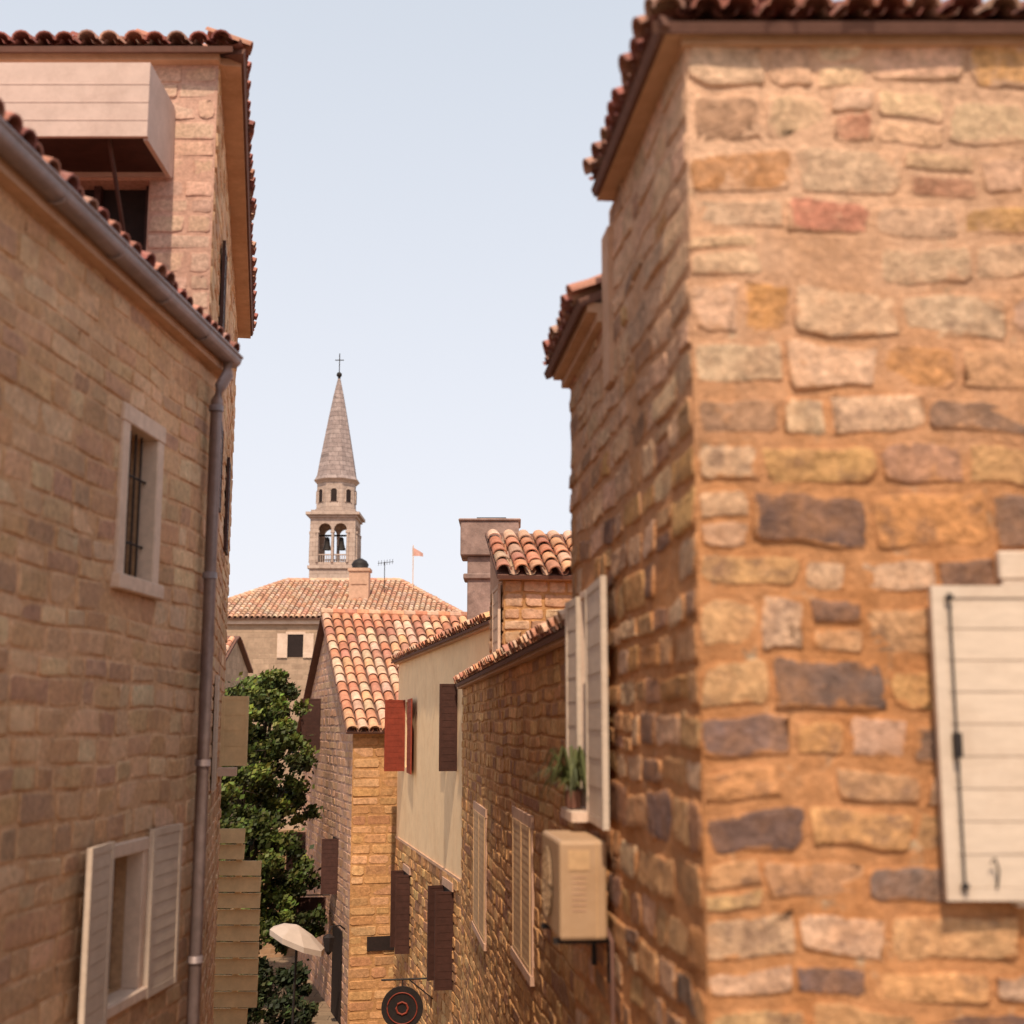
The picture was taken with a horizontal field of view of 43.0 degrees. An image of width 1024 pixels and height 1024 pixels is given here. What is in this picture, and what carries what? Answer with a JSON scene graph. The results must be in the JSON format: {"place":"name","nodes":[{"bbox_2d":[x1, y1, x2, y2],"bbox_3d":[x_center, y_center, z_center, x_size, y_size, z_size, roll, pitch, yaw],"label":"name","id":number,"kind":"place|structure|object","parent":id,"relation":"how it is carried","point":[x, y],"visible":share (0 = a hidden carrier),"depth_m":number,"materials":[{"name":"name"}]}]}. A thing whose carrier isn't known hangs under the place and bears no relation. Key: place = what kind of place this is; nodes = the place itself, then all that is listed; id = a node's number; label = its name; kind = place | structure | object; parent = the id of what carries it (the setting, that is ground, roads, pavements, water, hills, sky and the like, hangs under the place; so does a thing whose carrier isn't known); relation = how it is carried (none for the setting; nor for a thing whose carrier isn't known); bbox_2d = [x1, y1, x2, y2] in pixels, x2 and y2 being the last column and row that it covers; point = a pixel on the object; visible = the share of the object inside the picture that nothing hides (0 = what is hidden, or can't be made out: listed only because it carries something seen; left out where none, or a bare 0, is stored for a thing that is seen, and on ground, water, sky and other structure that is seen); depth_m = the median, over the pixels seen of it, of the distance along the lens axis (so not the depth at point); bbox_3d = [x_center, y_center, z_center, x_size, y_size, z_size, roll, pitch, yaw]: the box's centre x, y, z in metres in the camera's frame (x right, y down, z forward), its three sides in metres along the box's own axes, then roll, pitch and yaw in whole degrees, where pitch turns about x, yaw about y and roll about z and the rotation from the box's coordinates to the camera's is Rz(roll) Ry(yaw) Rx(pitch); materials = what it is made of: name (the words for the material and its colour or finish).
{"place":"outdoors","nodes":[
{"label":"outdoors","id":0,"kind":"place"},
{"bbox_2d":[0,46,232,53],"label":"roof front deck","id":1,"kind":"structure","parent":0,"point":[114,49],"depth_m":11.64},
{"bbox_2d":[0,98,239,351],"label":"roof tiles","id":2,"kind":"object","parent":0,"point":[14,121],"visible":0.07,"depth_m":8.19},
{"bbox_2d":[217,956,338,1023],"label":"street","id":3,"kind":"structure","parent":0,"point":[325,1015],"depth_m":36.34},
{"bbox_2d":[213,829,261,1023],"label":"slatted timber screen","id":4,"kind":"object","parent":3,"relation":"on","point":[236,957],"visible":0.55,"depth_m":19.31,"materials":[{"name":"beige paint"}]},
{"bbox_2d":[214,956,318,1023],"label":"shrub","id":5,"kind":"object","parent":3,"relation":"on","point":[279,1000],"visible":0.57,"depth_m":31.92,"materials":[{"name":"green plant"}]},
{"bbox_2d":[232,829,300,957],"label":"garden wall","id":6,"kind":"structure","parent":3,"relation":"on","point":[267,950],"depth_m":43.06,"materials":[{"name":"stone"}]},
{"bbox_2d":[220,666,323,860],"bbox_3d":[-8.003,8.897,36.260,5.120,9.349,4.865,0,-9,0],"label":"tree","id":7,"kind":"object","parent":3,"relation":"on","point":[275,709],"visible":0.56,"depth_m":36.68,"materials":[{"name":"green plant"}]},
{"bbox_2d":[216,802,331,955],"bbox_3d":[-7.533,10.568,34.806,4.982,5.584,3.393,7,-12,-35],"label":"tree","id":8,"kind":"object","parent":3,"relation":"on","point":[273,843],"visible":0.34,"depth_m":34.80,"materials":[{"name":"green plant"}]},
{"bbox_2d":[270,923,323,1023],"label":"parasol","id":9,"kind":"object","parent":3,"relation":"on","point":[296,937],"visible":1,"depth_m":28.45,"materials":[{"name":"white fabric"}]},
{"bbox_2d":[298,726,352,1023],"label":"gable wall","id":10,"kind":"structure","parent":3,"relation":"on","point":[331,791],"depth_m":35.98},
{"bbox_2d":[300,699,320,749],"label":"dark shutter","id":11,"kind":"object","parent":10,"relation":"attached to","point":[310,723],"visible":0.69,"depth_m":39.50,"materials":[{"name":"brown wood"}]},
{"bbox_2d":[293,894,328,914],"bbox_3d":[-5.609,10.950,36.104,1.050,0.627,0.060,1,-9,-6],"label":"shop sign","id":12,"kind":"object","parent":10,"relation":"attached to","point":[306,904],"visible":0.56,"depth_m":36.09,"materials":[{"name":"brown wood"}]},
{"bbox_2d":[321,839,338,894],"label":"dark shutter","id":13,"kind":"object","parent":10,"relation":"attached to","point":[329,868],"visible":1,"depth_m":34.90,"materials":[{"name":"brown wood"}]},
{"bbox_2d":[331,923,341,1023],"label":"dark door","id":14,"kind":"structure","parent":10,"relation":"attached to","point":[336,976],"depth_m":34.07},
{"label":"roof","id":15,"kind":"object","parent":10,"relation":"on","visible":0},
{"bbox_2d":[320,608,466,617],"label":"ridge tiles","id":16,"kind":"object","parent":15,"relation":"on","point":[390,613],"visible":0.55,"depth_m":39.48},
{"bbox_2d":[310,635,343,725],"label":"gable top back","id":17,"kind":"structure","parent":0,"point":[327,695],"depth_m":38.77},
{"bbox_2d":[312,641,349,725],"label":"gable top","id":18,"kind":"structure","parent":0,"point":[321,686],"depth_m":38.56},
{"bbox_2d":[306,353,364,577],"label":"bell tower","id":19,"kind":"structure","parent":0,"point":[337,483],"depth_m":91.82,"materials":[{"name":"stone"}]},
{"bbox_2d":[227,558,463,828],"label":"stone hall","id":20,"kind":"structure","parent":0,"point":[275,624],"depth_m":71.26,"materials":[{"name":"stone"}]},
{"bbox_2d":[287,634,302,656],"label":"window dark","id":21,"kind":"structure","parent":20,"relation":"in","point":[295,641],"depth_m":69.74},
{"bbox_2d":[393,839,461,1023],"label":"stone ground floor","id":22,"kind":"structure","parent":0,"point":[442,1006],"depth_m":27.55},
{"bbox_2d":[390,870,403,946],"bbox_3d":[-2.704,9.400,30.808,0.360,1.750,0.035,4,-10,-22],"label":"dark shutter","id":23,"kind":"object","parent":22,"relation":"on","point":[394,873],"visible":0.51,"depth_m":30.75,"materials":[{"name":"brown wood"}]},
{"bbox_2d":[395,875,410,953],"bbox_3d":[-2.505,9.241,29.852,0.360,1.750,0.035,2,-10,-12],"label":"dark shutter","id":24,"kind":"object","parent":22,"relation":"on","point":[402,903],"visible":1,"depth_m":29.84,"materials":[{"name":"brown wood"}]},
{"bbox_2d":[381,977,432,1023],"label":"hanging sign","id":25,"kind":"object","parent":22,"relation":"attached to","point":[402,1004],"visible":0.98,"depth_m":26.07,"materials":[{"name":"black metal"}]},
{"bbox_2d":[427,885,443,980],"bbox_3d":[-1.450,8.071,24.946,0.360,1.750,0.035,4,-10,-22],"label":"dark shutter","id":26,"kind":"object","parent":22,"relation":"on","point":[432,889],"visible":0.39,"depth_m":24.91,"materials":[{"name":"brown wood"}]},
{"bbox_2d":[396,629,489,878],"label":"plaster wall","id":27,"kind":"structure","parent":22,"relation":"on","point":[429,808],"depth_m":27.43,"materials":[{"name":"paint"}]},
{"bbox_2d":[384,700,404,770],"bbox_3d":[-2.887,5.499,31.980,0.500,1.730,0.035,2,-10,-12],"label":"red shutter","id":28,"kind":"object","parent":27,"relation":"attached to","point":[394,747],"visible":1,"depth_m":31.97,"materials":[{"name":"paint"}]},
{"bbox_2d":[406,698,411,773],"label":"red shutter","id":29,"kind":"object","parent":27,"relation":"attached to","point":[409,738],"visible":1,"depth_m":30.26,"materials":[{"name":"paint"}]},
{"bbox_2d":[394,624,488,664],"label":"cornice","id":30,"kind":"structure","parent":27,"relation":"on","point":[461,637],"depth_m":25.31,"materials":[{"name":"paint"}]},
{"bbox_2d":[391,620,489,663],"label":"roof deck","id":31,"kind":"structure","parent":30,"relation":"on","point":[453,636],"depth_m":24.99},
{"bbox_2d":[391,611,489,661],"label":"roof","id":32,"kind":"structure","parent":31,"relation":"on","point":[480,618],"depth_m":24.78,"materials":[{"name":"tile"}]},
{"bbox_2d":[458,518,520,619],"bbox_3d":[-0.450,1.578,26.500,1.260,2.770,1.080,0,-9,0],"label":"chimney","id":33,"kind":"object","parent":31,"relation":"on","point":[474,552],"visible":0.63,"depth_m":26.16,"materials":[{"name":"paint"}]},
{"bbox_2d":[439,684,457,770],"bbox_3d":[-1.200,4.048,24.432,0.340,1.620,0.035,2,-10,-12],"label":"dark shutter","id":34,"kind":"object","parent":27,"relation":"attached to","point":[448,693],"visible":0.96,"depth_m":24.42,"materials":[{"name":"brown wood"}]},
{"bbox_2d":[434,891,453,990],"bbox_3d":[-1.251,7.913,23.991,0.360,1.750,0.035,2,-10,-12],"label":"dark shutter","id":35,"kind":"object","parent":22,"relation":"on","point":[444,932],"visible":1,"depth_m":23.98,"materials":[{"name":"brown wood"}]},
{"bbox_2d":[492,584,500,652],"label":"wall","id":36,"kind":"structure","parent":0,"point":[496,613],"depth_m":16.85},
{"bbox_2d":[0,0,1023,611],"label":"sky","id":37,"kind":"structure","parent":0,"point":[427,208],"materials":[{"name":"white"}]},
{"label":"side base","id":38,"kind":"object","parent":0,"visible":0},
{"bbox_2d":[569,166,710,1023],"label":"side wall","id":39,"kind":"structure","parent":38,"relation":"on","point":[632,511],"depth_m":6.49,"materials":[{"name":"stone"}]},
{"bbox_2d":[565,597,582,804],"bbox_3d":[0.415,1.280,8.743,0.035,1.380,0.440,1,-10,-7],"label":"shutter side","id":40,"kind":"object","parent":39,"relation":"attached to","point":[573,682],"visible":0.69,"depth_m":8.71,"materials":[{"name":"white paint"}]},
{"bbox_2d":[560,807,588,821],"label":"side sill","id":41,"kind":"structure","parent":39,"relation":"attached to","point":[574,814],"depth_m":8.00,"materials":[{"name":"stone"}]},
{"bbox_2d":[523,746,588,815],"bbox_3d":[0.376,1.744,8.231,0.612,0.520,0.589,-5,-11,27],"label":"potted plant","id":42,"kind":"object","parent":41,"relation":"on","point":[571,775],"visible":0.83,"depth_m":8.19,"materials":[{"name":"green plant"}]},
{"bbox_2d":[553,303,601,379],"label":"cornice","id":43,"kind":"structure","parent":39,"relation":"on","point":[591,310],"depth_m":8.48,"materials":[{"name":"paint"}]},
{"bbox_2d":[544,290,601,379],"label":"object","id":44,"kind":"structure","parent":43,"relation":"on","point":[582,303],"depth_m":8.39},
{"bbox_2d":[542,274,601,364],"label":"roof","id":45,"kind":"structure","parent":44,"relation":"on","point":[575,291],"depth_m":8.21,"materials":[{"name":"ceramic"}]},
{"bbox_2d":[541,830,614,1023],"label":"air conditioner","id":46,"kind":"object","parent":39,"relation":"attached to","point":[574,881],"visible":1,"depth_m":7.30,"materials":[{"name":"paint"}]},
{"bbox_2d":[561,312,601,388],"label":"soffit","id":47,"kind":"structure","parent":39,"relation":"attached to","point":[584,349],"depth_m":8.56,"materials":[{"name":"paint"}]},
{"bbox_2d":[579,591,585,810],"bbox_3d":[0.521,1.206,8.327,0.155,1.430,0.543,1,-9,-6],"label":"window surround","id":48,"kind":"object","parent":39,"relation":"attached to","point":[581,596],"visible":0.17,"depth_m":8.53,"materials":[{"name":"stone"}]},
{"bbox_2d":[584,575,608,829],"bbox_3d":[0.499,1.129,7.715,0.035,1.420,0.800,1,-9,-3],"label":"shutter side","id":49,"kind":"object","parent":39,"relation":"attached to","point":[596,710],"visible":1,"depth_m":7.59,"materials":[{"name":"white paint"}]},
{"bbox_2d":[601,226,614,389],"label":"step pier","id":50,"kind":"structure","parent":39,"relation":"on","point":[608,318],"depth_m":7.71,"materials":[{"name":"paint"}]},
{"bbox_2d":[609,49,687,297],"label":"side wall","id":51,"kind":"structure","parent":39,"relation":"on","point":[655,171],"depth_m":6.60,"materials":[{"name":"stone"}]},
{"bbox_2d":[597,34,719,200],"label":"cornice side","id":52,"kind":"structure","parent":51,"relation":"on","point":[665,59],"depth_m":6.65,"materials":[{"name":"paint"}]},
{"bbox_2d":[591,15,681,196],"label":"roof side deck","id":53,"kind":"structure","parent":52,"relation":"on","point":[644,68],"depth_m":6.54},
{"bbox_2d":[582,0,801,180],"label":"roof side","id":54,"kind":"structure","parent":53,"relation":"on","point":[631,60],"depth_m":6.29,"materials":[{"name":"ceramic"}]},
{"label":"ground","id":55,"kind":"structure","parent":0,"visible":0},
{"bbox_2d":[0,186,222,1023],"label":"street wall","id":56,"kind":"structure","parent":55,"relation":"on","point":[99,690],"depth_m":8.22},
{"bbox_2d":[0,156,233,380],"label":"eave board","id":57,"kind":"object","parent":56,"relation":"on","point":[17,186],"visible":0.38,"depth_m":8.44,"materials":[{"name":"paint"}]},
{"bbox_2d":[0,123,241,367],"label":"gutter","id":58,"kind":"object","parent":57,"relation":"attached to","point":[29,167],"visible":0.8,"depth_m":8.19,"materials":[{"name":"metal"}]},
{"bbox_2d":[107,836,149,1018],"bbox_3d":[-2.681,2.811,8.861,0.165,1.102,0.843,-1,-9,5],"label":"window surround","id":59,"kind":"object","parent":56,"relation":"attached to","point":[132,991],"visible":0.54,"depth_m":9.13,"materials":[{"name":"stone"}]},
{"bbox_2d":[78,841,114,1023],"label":"shutter","id":60,"kind":"object","parent":59,"relation":"attached to","point":[95,962],"visible":1,"depth_m":8.20,"materials":[{"name":"white paint"}]},
{"bbox_2d":[110,401,165,599],"bbox_3d":[-2.686,-0.058,9.276,0.165,1.295,0.873,-1,-9,5],"label":"window surround","id":61,"kind":"object","parent":56,"relation":"attached to","point":[152,434],"visible":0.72,"depth_m":9.48,"materials":[{"name":"stone"}]},
{"bbox_2d":[124,431,145,576],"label":"window bars","id":62,"kind":"object","parent":61,"relation":"in","point":[131,544],"depth_m":9.36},
{"bbox_2d":[143,823,182,998],"bbox_3d":[-2.558,2.902,9.538,0.035,1.160,0.620,-1,-9,5],"label":"shutter","id":63,"kind":"object","parent":56,"relation":"attached to","point":[162,914],"visible":1,"depth_m":9.49,"materials":[{"name":"white paint"}]},
{"bbox_2d":[186,361,232,1023],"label":"drainpipe","id":64,"kind":"object","parent":56,"relation":"attached to","point":[202,765],"visible":1,"depth_m":10.40,"materials":[{"name":"metal"}]},
{"bbox_2d":[347,734,396,1023],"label":"front wall","id":65,"kind":"structure","parent":55,"relation":"on","point":[373,820],"depth_m":33.08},
{"bbox_2d":[296,615,466,733],"bbox_3d":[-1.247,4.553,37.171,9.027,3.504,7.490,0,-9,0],"label":"roof front deck","id":66,"kind":"structure","parent":65,"relation":"on","point":[350,730],"depth_m":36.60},
{"bbox_2d":[322,613,466,731],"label":"roof front","id":67,"kind":"structure","parent":65,"relation":"on","point":[345,702],"depth_m":36.93,"materials":[{"name":"tile"}]},
{"bbox_2d":[460,646,574,1023],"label":"street wall","id":68,"kind":"structure","parent":55,"relation":"on","point":[513,725],"depth_m":15.28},
{"bbox_2d":[471,801,487,950],"bbox_3d":[-0.459,5.301,19.191,0.100,1.910,2.253,1,-9,-6],"label":"window surround","id":69,"kind":"object","parent":68,"relation":"attached to","point":[480,809],"visible":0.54,"depth_m":18.23,"materials":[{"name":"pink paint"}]},
{"bbox_2d":[473,809,477,930],"bbox_3d":[-0.538,5.398,19.686,0.035,1.700,1.000,1,-9,-6],"label":"shutter leaf","id":70,"kind":"object","parent":69,"relation":"attached to","point":[475,867],"visible":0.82,"depth_m":19.74,"materials":[{"name":"beige wood"}]},
{"bbox_2d":[478,813,484,942],"bbox_3d":[-0.430,5.234,18.695,0.035,1.700,1.000,1,-9,-6],"label":"shutter leaf","id":71,"kind":"object","parent":69,"relation":"attached to","point":[481,875],"visible":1,"depth_m":18.66,"materials":[{"name":"beige wood"}]},
{"bbox_2d":[455,628,564,686],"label":"roof deck","id":72,"kind":"structure","parent":68,"relation":"on","point":[549,639],"depth_m":13.32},
{"bbox_2d":[453,609,564,683],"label":"roof","id":73,"kind":"structure","parent":72,"relation":"on","point":[554,624],"depth_m":13.22,"materials":[{"name":"tile"}]},
{"bbox_2d":[457,636,564,688],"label":"cornice","id":74,"kind":"structure","parent":68,"relation":"on","point":[548,647],"depth_m":13.77,"materials":[{"name":"paint"}]},
{"bbox_2d":[510,806,534,985],"bbox_3d":[0.130,4.015,13.829,0.100,1.630,1.850,1,-9,-6],"label":"window surround","id":75,"kind":"object","parent":68,"relation":"attached to","point":[523,817],"visible":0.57,"depth_m":13.06,"materials":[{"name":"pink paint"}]},
{"bbox_2d":[512,817,519,958],"bbox_3d":[0.061,4.096,14.226,0.035,1.420,0.800,1,-9,-6],"label":"shutter leaf","id":76,"kind":"object","parent":75,"relation":"attached to","point":[515,885],"visible":0.83,"depth_m":14.29,"materials":[{"name":"beige wood"}]},
{"bbox_2d":[520,822,530,973],"bbox_3d":[0.148,3.964,13.432,0.035,1.420,0.800,1,-9,-6],"label":"shutter leaf","id":77,"kind":"object","parent":75,"relation":"attached to","point":[525,928],"visible":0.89,"depth_m":13.43,"materials":[{"name":"beige wood"}]},
{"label":"side wall base","id":78,"kind":"object","parent":55,"relation":"on","visible":0},
{"bbox_2d":[199,69,237,1023],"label":"side wall","id":79,"kind":"structure","parent":78,"relation":"on","point":[221,229],"depth_m":15.57,"materials":[{"name":"stone"}]},
{"bbox_2d":[211,675,219,790],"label":"shutter","id":80,"kind":"object","parent":79,"relation":"attached to","point":[215,731],"visible":1,"depth_m":14.84,"materials":[{"name":"white paint"}]},
{"bbox_2d":[219,240,226,331],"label":"shutter","id":81,"kind":"object","parent":79,"relation":"attached to","point":[223,289],"visible":0.83,"depth_m":13.20,"materials":[{"name":"brown wood"}]},
{"bbox_2d":[224,457,230,555],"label":"shutter","id":82,"kind":"object","parent":79,"relation":"attached to","point":[227,506],"visible":1,"depth_m":16.48,"materials":[{"name":"brown wood"}]},
{"bbox_2d":[219,696,248,765],"bbox_3d":[-3.711,2.925,17.368,0.360,0.920,0.035,0,-9,-3],"label":"shutter","id":83,"kind":"object","parent":79,"relation":"attached to","point":[234,730],"visible":1,"depth_m":17.36,"materials":[{"name":"beige paint"}]},
{"bbox_2d":[221,58,250,338],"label":"cornice side","id":84,"kind":"structure","parent":79,"relation":"on","point":[231,99],"depth_m":14.38,"materials":[{"name":"paint"}]},
{"bbox_2d":[0,29,244,48],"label":"roof front","id":85,"kind":"structure","parent":84,"relation":"on","point":[86,37],"depth_m":11.72,"materials":[{"name":"ceramic"}]},
{"bbox_2d":[220,49,252,335],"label":"roof side deck","id":86,"kind":"structure","parent":84,"relation":"on","point":[238,56],"depth_m":13.69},
{"bbox_2d":[70,27,257,330],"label":"roof side","id":87,"kind":"structure","parent":86,"relation":"on","point":[248,46],"depth_m":13.59,"materials":[{"name":"ceramic"}]},
{"bbox_3d":[0.950,1.659,17.464,2.300,1.250,1.800,0,-9,0],"label":"dormer","id":88,"kind":"object","parent":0,"visible":0},
{"bbox_2d":[504,580,571,644],"bbox_3d":[0.989,1.459,16.595,2.200,1.160,0.036,1,-9,-6],"label":"dormer front","id":89,"kind":"object","parent":88,"relation":"attached to","point":[529,604],"visible":0.24,"depth_m":16.56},
{"bbox_2d":[485,533,571,579],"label":"dormer roof deck","id":90,"kind":"structure","parent":89,"relation":"on","point":[502,572],"depth_m":16.62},
{"bbox_2d":[487,529,571,574],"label":"dormer roof","id":91,"kind":"structure","parent":90,"relation":"on","point":[513,553],"depth_m":17.17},
{"bbox_3d":[2.890,5.683,4.617,4.200,5.300,0.048,0,-9,0],"label":"front base","id":92,"kind":"object","parent":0,"visible":0},
{"bbox_2d":[685,46,1023,1023],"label":"front wall","id":93,"kind":"structure","parent":92,"relation":"on","point":[857,268],"depth_m":5.59,"materials":[{"name":"stone"}]},
{"bbox_2d":[652,21,1023,34],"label":"roof front deck","id":94,"kind":"structure","parent":93,"relation":"on","point":[853,27],"depth_m":5.83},
{"bbox_2d":[650,0,1023,20],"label":"roof front","id":95,"kind":"structure","parent":94,"relation":"on","point":[893,10],"depth_m":5.94,"materials":[{"name":"ceramic"}]},
{"bbox_2d":[676,35,1023,61],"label":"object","id":96,"kind":"object","parent":93,"relation":"on","point":[863,41],"visible":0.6,"depth_m":5.90,"materials":[{"name":"paint"}]},
{"bbox_2d":[995,551,1023,907],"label":"window surround","id":97,"kind":"object","parent":93,"relation":"attached to","point":[1009,566],"visible":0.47,"depth_m":5.49,"materials":[{"name":"white paint"}]},
{"bbox_2d":[928,585,1023,900],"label":"white shutter","id":98,"kind":"object","parent":97,"relation":"attached to","point":[988,633],"visible":1,"depth_m":5.32,"materials":[{"name":"paint"}]},
{"bbox_2d":[945,592,999,893],"bbox_3d":[1.876,0.930,5.294,0.158,1.210,0.030,0,-9,0],"label":"shutter ironwork","id":99,"kind":"object","parent":98,"relation":"attached to","point":[957,745],"visible":1,"depth_m":5.28,"materials":[{"name":"black metal"}]},
{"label":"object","id":100,"kind":"object","parent":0,"visible":0},
{"bbox_2d":[79,65,218,313],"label":"front wall","id":101,"kind":"structure","parent":100,"relation":"attached to","point":[179,225],"depth_m":11.63,"materials":[{"name":"stone"}]},
{"bbox_2d":[0,62,175,177],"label":"projecting canopy","id":102,"kind":"object","parent":101,"relation":"attached to","point":[87,99],"visible":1,"depth_m":10.89,"materials":[{"name":"wood"}]},
{"bbox_2d":[37,138,162,171],"bbox_3d":[-6.295,-3.115,11.245,6.410,0.030,0.755,0,-9,0],"label":"canopy underside","id":103,"kind":"object","parent":102,"relation":"attached to","point":[92,154],"visible":0.4,"depth_m":11.26,"materials":[{"name":"wood"}]},
{"bbox_2d":[107,139,125,231],"bbox_3d":[-3.400,-2.696,11.233,0.040,0.822,0.706,0,-9,0],"label":"canopy strut","id":104,"kind":"object","parent":103,"relation":"attached to","point":[115,181],"visible":0.65,"depth_m":11.15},
{"bbox_2d":[0,54,227,80],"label":"cornice front","id":105,"kind":"structure","parent":101,"relation":"on","point":[184,59],"depth_m":11.73,"materials":[{"name":"paint"}]},
{"bbox_2d":[84,190,145,250],"bbox_3d":[-3.775,-2.028,11.716,1.050,1.840,0.030,0,-9,0],"label":"dark loggia","id":106,"kind":"object","parent":101,"relation":"in","point":[133,202],"visible":0.07,"depth_m":11.82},
{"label":"roof tiles","id":107,"kind":"object","parent":101,"relation":"attached to","visible":0},
{"bbox_2d":[0,116,242,358],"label":"gutter lip","id":108,"kind":"object","parent":107,"relation":"attached to","point":[15,134],"visible":0.84,"depth_m":8.24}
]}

